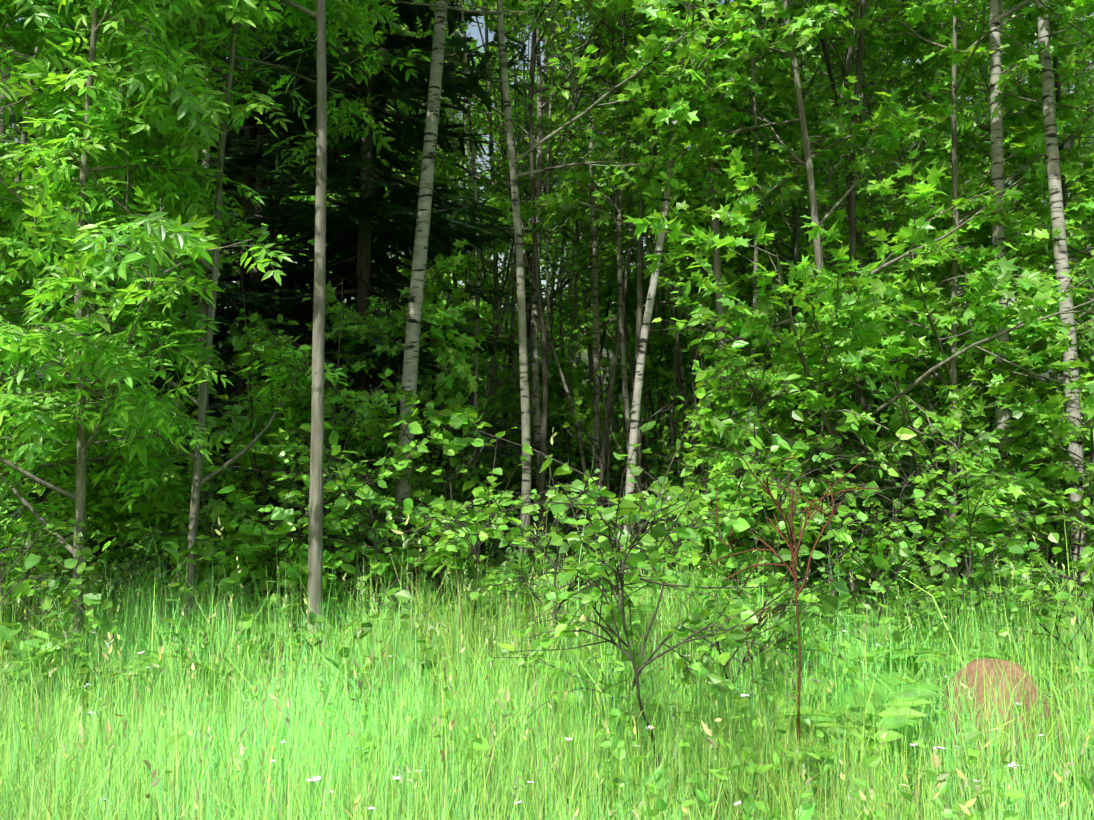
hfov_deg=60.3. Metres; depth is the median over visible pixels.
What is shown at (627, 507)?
shrub
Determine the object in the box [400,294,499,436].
shrub
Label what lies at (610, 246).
maple tree
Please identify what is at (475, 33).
sky
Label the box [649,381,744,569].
shrub
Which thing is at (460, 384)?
sapling
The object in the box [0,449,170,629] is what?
shrub
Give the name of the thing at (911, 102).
birch tree
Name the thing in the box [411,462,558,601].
shrub
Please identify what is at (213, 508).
shrub
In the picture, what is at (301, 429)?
shrub
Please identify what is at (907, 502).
shrub
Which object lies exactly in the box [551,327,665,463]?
shrub
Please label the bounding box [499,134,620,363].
birch tree
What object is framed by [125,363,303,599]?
shrub
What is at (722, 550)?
shrub
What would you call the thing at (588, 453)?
shrub
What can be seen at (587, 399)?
shrub
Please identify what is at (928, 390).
shrub
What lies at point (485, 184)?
tree
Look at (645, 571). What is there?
shrub
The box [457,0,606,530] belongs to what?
tree
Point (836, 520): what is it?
shrub
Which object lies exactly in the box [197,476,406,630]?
shrub
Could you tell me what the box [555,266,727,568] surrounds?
tree
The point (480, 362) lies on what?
shrub
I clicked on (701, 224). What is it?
maple tree
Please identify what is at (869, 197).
tree
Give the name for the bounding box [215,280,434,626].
sapling
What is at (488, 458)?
shrub
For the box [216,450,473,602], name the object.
shrub
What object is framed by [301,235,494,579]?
tree
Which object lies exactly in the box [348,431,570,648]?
shrub
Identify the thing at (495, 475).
shrub
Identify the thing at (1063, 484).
shrub
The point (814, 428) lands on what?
shrub
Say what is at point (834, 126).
maple tree
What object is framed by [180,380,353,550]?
shrub
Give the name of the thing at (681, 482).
shrub
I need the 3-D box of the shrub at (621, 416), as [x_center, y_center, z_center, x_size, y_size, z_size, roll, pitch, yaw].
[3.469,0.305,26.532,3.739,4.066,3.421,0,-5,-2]
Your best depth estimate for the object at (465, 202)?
16.19 m
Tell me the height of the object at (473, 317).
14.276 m
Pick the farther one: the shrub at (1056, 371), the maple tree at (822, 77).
the maple tree at (822, 77)
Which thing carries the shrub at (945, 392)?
on the ground at (604, 352)
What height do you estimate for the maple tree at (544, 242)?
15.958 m
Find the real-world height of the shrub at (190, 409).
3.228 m
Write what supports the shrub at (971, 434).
on the ground at (604, 352)
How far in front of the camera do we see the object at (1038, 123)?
22.89 m
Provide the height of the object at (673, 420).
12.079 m
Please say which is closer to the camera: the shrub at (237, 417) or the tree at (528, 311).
the shrub at (237, 417)
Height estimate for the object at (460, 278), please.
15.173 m
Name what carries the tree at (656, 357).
on the ground at (604, 352)
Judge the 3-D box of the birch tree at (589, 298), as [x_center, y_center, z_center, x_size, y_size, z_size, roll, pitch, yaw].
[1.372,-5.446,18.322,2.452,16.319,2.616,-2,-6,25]
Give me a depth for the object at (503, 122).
16.68 m
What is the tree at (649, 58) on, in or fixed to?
on the ground at (604, 352)
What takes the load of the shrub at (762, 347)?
on the ground at (604, 352)
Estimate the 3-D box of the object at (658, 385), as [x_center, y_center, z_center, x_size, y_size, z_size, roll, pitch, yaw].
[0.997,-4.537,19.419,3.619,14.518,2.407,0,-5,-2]
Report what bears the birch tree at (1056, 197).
on the ground at (604, 352)
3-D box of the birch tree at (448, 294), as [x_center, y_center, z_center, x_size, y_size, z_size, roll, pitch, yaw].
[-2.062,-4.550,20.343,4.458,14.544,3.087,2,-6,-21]
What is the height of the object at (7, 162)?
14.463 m
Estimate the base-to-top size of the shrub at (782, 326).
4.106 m
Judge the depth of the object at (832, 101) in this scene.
15.93 m
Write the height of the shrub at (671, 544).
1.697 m
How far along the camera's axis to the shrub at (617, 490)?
14.66 m
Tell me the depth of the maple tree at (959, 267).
17.83 m
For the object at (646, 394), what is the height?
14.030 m
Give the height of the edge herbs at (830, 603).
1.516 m
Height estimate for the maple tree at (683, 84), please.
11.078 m
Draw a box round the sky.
[6,0,1093,311]
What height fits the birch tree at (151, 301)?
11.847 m
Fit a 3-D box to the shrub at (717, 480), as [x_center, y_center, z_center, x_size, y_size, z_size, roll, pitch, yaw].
[0.618,1.113,5.178,1.944,2.040,1.338,5,-7,-42]
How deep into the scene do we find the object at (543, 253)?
19.39 m
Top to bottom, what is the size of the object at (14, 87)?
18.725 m
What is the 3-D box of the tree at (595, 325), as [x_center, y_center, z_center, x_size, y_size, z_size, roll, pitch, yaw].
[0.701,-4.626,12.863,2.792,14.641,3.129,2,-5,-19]
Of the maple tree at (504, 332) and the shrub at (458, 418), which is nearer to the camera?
the shrub at (458, 418)
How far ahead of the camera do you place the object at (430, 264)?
15.28 m
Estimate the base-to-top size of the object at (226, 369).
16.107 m
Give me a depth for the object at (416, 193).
15.29 m
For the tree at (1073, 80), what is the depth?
11.07 m
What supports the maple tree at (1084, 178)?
on the ground at (604, 352)
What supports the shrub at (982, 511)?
on the ground at (604, 352)
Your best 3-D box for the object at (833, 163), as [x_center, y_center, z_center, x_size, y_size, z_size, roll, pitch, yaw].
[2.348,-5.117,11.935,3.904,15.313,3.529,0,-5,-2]
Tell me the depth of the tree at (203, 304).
9.99 m
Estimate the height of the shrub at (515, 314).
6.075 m
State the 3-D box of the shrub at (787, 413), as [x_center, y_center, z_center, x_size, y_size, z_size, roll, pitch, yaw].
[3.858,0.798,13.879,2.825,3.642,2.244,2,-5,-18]
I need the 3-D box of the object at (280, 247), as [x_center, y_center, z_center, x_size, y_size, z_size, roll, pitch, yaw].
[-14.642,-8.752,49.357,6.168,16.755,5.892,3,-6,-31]
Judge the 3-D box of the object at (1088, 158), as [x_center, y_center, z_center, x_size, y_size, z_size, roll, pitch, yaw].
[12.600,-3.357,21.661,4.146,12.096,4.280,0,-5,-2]
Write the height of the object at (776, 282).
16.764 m
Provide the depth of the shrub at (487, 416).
11.94 m
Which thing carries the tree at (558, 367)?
on the ground at (604, 352)
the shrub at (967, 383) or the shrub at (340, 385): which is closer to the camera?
the shrub at (967, 383)
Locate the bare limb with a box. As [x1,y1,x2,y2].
[751,79,990,231]
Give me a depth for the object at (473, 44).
30.81 m
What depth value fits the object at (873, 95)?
34.09 m
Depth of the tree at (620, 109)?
11.74 m
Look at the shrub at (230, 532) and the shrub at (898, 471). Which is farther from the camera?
the shrub at (898, 471)
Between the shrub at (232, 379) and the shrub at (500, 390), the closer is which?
the shrub at (232, 379)
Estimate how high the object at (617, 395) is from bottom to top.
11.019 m
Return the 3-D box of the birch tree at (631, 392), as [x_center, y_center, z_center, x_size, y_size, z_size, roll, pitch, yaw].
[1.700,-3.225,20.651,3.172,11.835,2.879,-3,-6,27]
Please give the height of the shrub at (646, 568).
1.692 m
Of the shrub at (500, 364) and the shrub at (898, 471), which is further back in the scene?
the shrub at (500, 364)
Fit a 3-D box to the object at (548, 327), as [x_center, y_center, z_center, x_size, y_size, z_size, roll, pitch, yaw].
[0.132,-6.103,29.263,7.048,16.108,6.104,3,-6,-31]
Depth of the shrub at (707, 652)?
5.52 m
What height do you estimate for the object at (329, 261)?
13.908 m
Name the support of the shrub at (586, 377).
on the ground at (604, 352)
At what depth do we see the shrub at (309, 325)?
21.17 m
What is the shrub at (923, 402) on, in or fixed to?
on the ground at (604, 352)
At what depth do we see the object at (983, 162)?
24.02 m
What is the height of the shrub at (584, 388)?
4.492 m
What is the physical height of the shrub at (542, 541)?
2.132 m
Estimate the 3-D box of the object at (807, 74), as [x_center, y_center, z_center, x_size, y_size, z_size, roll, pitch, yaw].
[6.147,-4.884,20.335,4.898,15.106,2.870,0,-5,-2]
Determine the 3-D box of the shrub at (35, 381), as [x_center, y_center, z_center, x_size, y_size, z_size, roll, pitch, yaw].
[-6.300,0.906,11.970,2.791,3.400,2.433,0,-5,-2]
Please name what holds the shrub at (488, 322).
on the ground at (604, 352)
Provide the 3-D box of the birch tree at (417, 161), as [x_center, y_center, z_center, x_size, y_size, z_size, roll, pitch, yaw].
[-0.373,-4.794,16.263,4.660,15.183,3.773,2,-6,-23]
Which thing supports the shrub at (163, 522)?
on the ground at (604, 352)
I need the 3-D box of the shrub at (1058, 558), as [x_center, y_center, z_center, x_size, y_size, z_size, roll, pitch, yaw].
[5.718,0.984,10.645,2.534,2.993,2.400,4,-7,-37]
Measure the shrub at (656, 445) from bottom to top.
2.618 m
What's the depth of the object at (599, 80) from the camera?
15.25 m
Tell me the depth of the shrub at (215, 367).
15.66 m
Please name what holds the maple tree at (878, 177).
on the ground at (604, 352)
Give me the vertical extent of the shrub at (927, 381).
3.757 m
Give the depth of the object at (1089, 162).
30.82 m
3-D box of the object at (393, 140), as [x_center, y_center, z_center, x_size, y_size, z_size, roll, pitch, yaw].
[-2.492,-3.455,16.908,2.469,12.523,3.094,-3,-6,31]
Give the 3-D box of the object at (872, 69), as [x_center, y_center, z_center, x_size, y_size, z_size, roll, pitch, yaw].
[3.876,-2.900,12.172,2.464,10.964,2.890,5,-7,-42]
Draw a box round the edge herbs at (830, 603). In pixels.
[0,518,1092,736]
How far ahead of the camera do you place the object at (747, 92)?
14.64 m
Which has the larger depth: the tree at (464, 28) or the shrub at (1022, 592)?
the tree at (464, 28)
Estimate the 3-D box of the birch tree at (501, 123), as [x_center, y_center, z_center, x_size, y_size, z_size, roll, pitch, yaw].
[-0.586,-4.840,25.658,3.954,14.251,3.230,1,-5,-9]
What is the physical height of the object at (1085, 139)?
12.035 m
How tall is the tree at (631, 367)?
13.286 m
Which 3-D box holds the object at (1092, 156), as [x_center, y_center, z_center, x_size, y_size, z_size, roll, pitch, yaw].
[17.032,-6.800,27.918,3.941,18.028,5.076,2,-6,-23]
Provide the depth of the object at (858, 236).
14.65 m
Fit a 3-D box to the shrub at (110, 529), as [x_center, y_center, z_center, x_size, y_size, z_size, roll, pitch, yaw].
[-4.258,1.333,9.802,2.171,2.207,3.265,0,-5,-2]
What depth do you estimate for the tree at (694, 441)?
11.34 m
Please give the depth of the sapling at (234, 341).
10.25 m
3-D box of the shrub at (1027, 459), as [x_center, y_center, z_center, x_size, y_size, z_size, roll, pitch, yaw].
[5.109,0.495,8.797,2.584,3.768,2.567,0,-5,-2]
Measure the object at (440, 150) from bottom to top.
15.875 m
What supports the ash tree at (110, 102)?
on the ground at (604, 352)
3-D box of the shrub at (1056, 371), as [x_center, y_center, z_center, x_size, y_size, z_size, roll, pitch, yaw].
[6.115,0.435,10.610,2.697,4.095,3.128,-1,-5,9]
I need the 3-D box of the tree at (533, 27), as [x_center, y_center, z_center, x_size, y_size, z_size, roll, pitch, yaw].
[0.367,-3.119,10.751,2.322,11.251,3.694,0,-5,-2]
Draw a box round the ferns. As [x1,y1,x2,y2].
[0,579,1093,818]
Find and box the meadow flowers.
[38,609,1053,819]
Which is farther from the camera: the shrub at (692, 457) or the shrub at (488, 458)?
the shrub at (488, 458)
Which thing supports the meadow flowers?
on the ground at (604, 352)
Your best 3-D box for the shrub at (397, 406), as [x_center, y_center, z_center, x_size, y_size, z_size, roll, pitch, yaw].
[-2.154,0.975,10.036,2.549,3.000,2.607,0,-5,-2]
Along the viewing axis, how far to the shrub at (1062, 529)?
13.88 m
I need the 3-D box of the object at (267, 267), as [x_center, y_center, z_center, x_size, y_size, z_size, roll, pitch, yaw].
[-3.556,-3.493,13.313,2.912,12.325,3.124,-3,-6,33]
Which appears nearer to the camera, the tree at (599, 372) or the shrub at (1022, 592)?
the shrub at (1022, 592)
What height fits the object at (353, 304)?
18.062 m
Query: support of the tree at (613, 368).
on the ground at (604, 352)
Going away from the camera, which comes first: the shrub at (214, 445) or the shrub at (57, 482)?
the shrub at (57, 482)
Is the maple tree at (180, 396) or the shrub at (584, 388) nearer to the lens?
the maple tree at (180, 396)
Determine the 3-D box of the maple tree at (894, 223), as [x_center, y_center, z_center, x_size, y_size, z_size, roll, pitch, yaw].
[6.473,-4.940,17.754,4.831,15.382,4.469,0,-5,-2]
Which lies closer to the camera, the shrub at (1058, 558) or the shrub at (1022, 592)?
the shrub at (1022, 592)
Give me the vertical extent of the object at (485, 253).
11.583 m
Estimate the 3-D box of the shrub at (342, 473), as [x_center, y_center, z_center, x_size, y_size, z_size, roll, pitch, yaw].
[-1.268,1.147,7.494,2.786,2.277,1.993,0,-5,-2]
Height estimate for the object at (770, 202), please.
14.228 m
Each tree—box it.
[0,0,273,560]
[0,0,291,666]
[0,0,430,652]
[0,0,441,609]
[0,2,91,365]
[0,2,280,604]
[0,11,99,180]
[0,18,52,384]
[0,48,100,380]
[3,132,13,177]
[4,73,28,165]
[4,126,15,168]
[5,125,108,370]
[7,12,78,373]
[72,4,354,613]
[75,0,326,677]
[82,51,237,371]
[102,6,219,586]
[106,221,261,486]
[111,80,399,410]
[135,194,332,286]
[141,0,575,619]
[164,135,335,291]
[173,54,398,507]
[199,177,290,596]
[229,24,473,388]
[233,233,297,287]
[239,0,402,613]
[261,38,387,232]
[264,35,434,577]
[266,0,480,615]
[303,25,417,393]
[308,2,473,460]
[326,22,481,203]
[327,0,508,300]
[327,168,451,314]
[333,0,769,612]
[337,0,669,562]
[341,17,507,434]
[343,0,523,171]
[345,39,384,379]
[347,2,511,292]
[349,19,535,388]
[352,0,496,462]
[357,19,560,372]
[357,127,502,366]
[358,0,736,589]
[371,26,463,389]
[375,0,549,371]
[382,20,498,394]
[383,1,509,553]
[390,0,447,611]
[390,0,661,490]
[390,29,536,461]
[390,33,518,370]
[395,2,643,574]
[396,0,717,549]
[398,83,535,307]
[403,3,572,376]
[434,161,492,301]
[438,0,587,329]
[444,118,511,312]
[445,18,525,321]
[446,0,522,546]
[449,1,688,403]
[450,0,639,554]
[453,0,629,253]
[454,0,650,475]
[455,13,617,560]
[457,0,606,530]
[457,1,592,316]
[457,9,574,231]
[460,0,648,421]
[460,28,574,242]
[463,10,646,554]
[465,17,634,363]
[468,0,705,567]
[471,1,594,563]
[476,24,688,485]
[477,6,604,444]
[483,0,963,588]
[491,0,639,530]
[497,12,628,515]
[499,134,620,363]
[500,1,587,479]
[503,0,870,574]
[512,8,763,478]
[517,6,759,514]
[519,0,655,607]
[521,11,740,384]
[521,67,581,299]
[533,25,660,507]
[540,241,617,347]
[542,0,895,468]
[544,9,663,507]
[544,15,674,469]
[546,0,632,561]
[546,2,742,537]
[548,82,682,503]
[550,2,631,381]
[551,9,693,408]
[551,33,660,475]
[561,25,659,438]
[565,74,652,238]
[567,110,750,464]
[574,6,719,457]
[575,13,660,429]
[587,15,659,359]
[588,0,1093,581]
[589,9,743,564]
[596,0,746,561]
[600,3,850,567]
[601,0,1093,631]
[605,0,1011,581]
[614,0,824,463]
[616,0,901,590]
[619,2,691,594]
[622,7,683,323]
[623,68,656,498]
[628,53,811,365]
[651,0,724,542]
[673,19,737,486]
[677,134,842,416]
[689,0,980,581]
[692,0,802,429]
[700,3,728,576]
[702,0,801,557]
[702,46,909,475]
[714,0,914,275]
[724,0,1024,583]
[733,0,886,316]
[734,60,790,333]
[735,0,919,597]
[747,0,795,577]
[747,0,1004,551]
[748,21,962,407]
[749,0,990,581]
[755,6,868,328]
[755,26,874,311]
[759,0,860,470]
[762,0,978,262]
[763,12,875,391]
[764,0,1006,399]
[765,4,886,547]
[777,2,1093,440]
[779,0,1093,628]
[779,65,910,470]
[795,0,1093,583]
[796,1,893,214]
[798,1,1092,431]
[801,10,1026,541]
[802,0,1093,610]
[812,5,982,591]
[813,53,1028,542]
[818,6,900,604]
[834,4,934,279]
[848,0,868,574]
[888,54,948,505]
[900,0,1093,471]
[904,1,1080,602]
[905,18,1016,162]
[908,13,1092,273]
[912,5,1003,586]
[913,0,1093,355]
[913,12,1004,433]
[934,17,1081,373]
[952,0,1091,611]
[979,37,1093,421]
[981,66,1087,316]
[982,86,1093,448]
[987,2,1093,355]
[989,0,1032,611]
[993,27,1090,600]
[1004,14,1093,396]
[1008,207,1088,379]
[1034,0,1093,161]
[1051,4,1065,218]
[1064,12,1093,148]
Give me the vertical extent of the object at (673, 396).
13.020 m
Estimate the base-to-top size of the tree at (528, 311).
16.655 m
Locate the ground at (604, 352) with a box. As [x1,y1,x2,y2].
[0,314,1089,819]
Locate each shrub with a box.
[0,158,115,481]
[0,348,170,595]
[0,378,104,596]
[0,382,149,555]
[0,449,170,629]
[0,465,113,680]
[19,439,253,621]
[22,377,219,571]
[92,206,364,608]
[109,359,366,623]
[122,417,327,496]
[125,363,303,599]
[131,347,230,564]
[151,365,462,632]
[162,369,466,608]
[173,391,607,653]
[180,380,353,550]
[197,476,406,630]
[206,349,431,586]
[207,407,543,629]
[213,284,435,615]
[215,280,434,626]
[215,368,308,592]
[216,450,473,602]
[228,357,463,630]
[236,405,549,638]
[298,231,459,399]
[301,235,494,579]
[330,357,517,492]
[339,306,507,570]
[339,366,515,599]
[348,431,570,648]
[376,311,517,590]
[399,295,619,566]
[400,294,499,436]
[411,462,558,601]
[447,383,592,526]
[454,377,627,591]
[464,426,689,684]
[472,351,520,429]
[473,344,602,467]
[475,420,854,766]
[480,435,605,547]
[481,292,540,439]
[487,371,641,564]
[487,429,776,738]
[495,384,653,573]
[501,385,668,527]
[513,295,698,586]
[540,349,605,422]
[547,347,631,514]
[548,399,663,546]
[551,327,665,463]
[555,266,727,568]
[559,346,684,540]
[562,291,723,493]
[563,427,703,574]
[564,481,692,599]
[585,299,630,410]
[603,478,717,592]
[604,456,676,575]
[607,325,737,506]
[609,357,732,472]
[618,375,682,455]
[621,423,690,481]
[630,370,849,617]
[643,304,833,522]
[643,462,761,549]
[647,221,948,582]
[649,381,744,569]
[652,257,939,603]
[656,324,908,594]
[660,336,943,629]
[666,421,896,722]
[673,402,1089,651]
[710,400,874,512]
[713,295,877,594]
[739,410,1022,669]
[756,356,1068,613]
[756,363,896,576]
[802,411,895,508]
[808,369,931,579]
[842,359,1051,581]
[849,319,961,534]
[850,314,947,494]
[854,337,1014,587]
[854,427,1042,587]
[873,308,1093,594]
[890,391,1062,645]
[893,445,1093,636]
[897,408,976,525]
[905,250,1093,587]
[940,322,1071,555]
[945,396,1088,535]
[960,261,1093,634]
[967,378,1092,583]
[979,486,1093,666]
[986,309,1091,573]
[1028,393,1093,580]
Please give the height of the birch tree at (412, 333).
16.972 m
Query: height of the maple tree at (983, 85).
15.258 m
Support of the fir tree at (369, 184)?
on the ground at (604, 352)
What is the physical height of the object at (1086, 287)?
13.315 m
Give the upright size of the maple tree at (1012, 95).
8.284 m
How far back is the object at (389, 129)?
16.25 m
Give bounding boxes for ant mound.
[935,658,1064,785]
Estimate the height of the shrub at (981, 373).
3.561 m
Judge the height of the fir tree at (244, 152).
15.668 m
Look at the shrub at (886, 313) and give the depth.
8.46 m
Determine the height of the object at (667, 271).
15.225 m
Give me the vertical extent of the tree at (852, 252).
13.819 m
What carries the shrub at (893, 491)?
on the ground at (604, 352)
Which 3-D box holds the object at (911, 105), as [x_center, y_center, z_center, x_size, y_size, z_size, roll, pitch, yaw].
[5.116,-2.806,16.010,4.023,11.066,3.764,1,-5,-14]
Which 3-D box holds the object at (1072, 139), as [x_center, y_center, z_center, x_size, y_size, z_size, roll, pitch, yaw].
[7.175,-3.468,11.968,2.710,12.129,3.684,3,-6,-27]
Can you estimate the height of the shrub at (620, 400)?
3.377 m
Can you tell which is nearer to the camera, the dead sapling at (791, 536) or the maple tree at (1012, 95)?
the dead sapling at (791, 536)
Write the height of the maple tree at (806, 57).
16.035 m
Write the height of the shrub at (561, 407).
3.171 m
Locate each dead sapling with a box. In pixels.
[690,488,791,696]
[709,448,878,785]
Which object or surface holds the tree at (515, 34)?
on the ground at (604, 352)
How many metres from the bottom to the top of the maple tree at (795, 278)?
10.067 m
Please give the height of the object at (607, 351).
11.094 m
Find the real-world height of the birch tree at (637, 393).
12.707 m
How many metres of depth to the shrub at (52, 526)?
6.27 m
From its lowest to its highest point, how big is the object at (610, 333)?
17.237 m
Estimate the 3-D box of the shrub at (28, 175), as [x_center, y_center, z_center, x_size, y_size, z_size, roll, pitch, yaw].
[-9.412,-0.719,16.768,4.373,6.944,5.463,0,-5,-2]
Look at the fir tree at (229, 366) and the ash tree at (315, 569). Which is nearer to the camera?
the ash tree at (315, 569)
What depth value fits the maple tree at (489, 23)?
14.74 m
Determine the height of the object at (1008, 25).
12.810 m
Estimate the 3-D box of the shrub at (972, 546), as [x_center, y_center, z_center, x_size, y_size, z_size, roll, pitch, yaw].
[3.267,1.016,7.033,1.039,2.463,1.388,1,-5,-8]
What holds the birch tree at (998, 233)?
on the ground at (604, 352)
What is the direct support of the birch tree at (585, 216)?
on the ground at (604, 352)
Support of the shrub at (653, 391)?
on the ground at (604, 352)
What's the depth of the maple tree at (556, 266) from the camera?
16.38 m
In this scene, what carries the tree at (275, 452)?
on the ground at (604, 352)
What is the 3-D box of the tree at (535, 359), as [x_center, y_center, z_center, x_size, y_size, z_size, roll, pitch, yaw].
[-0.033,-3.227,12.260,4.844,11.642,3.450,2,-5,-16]
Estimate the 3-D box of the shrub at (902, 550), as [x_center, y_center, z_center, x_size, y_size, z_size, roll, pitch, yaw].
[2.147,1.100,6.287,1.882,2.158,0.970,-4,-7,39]
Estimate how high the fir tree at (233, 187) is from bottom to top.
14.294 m
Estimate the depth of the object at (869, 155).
18.01 m
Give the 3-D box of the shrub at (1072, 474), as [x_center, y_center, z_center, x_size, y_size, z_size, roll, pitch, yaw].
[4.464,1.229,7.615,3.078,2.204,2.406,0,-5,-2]
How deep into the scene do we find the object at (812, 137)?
27.06 m
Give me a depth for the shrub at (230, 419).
12.49 m
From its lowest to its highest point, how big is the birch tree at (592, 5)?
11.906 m
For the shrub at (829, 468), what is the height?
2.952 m
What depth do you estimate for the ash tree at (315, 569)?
6.94 m
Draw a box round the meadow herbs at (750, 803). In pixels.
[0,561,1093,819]
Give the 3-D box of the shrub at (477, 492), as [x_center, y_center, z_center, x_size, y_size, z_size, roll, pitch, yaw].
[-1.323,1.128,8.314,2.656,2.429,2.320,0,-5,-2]

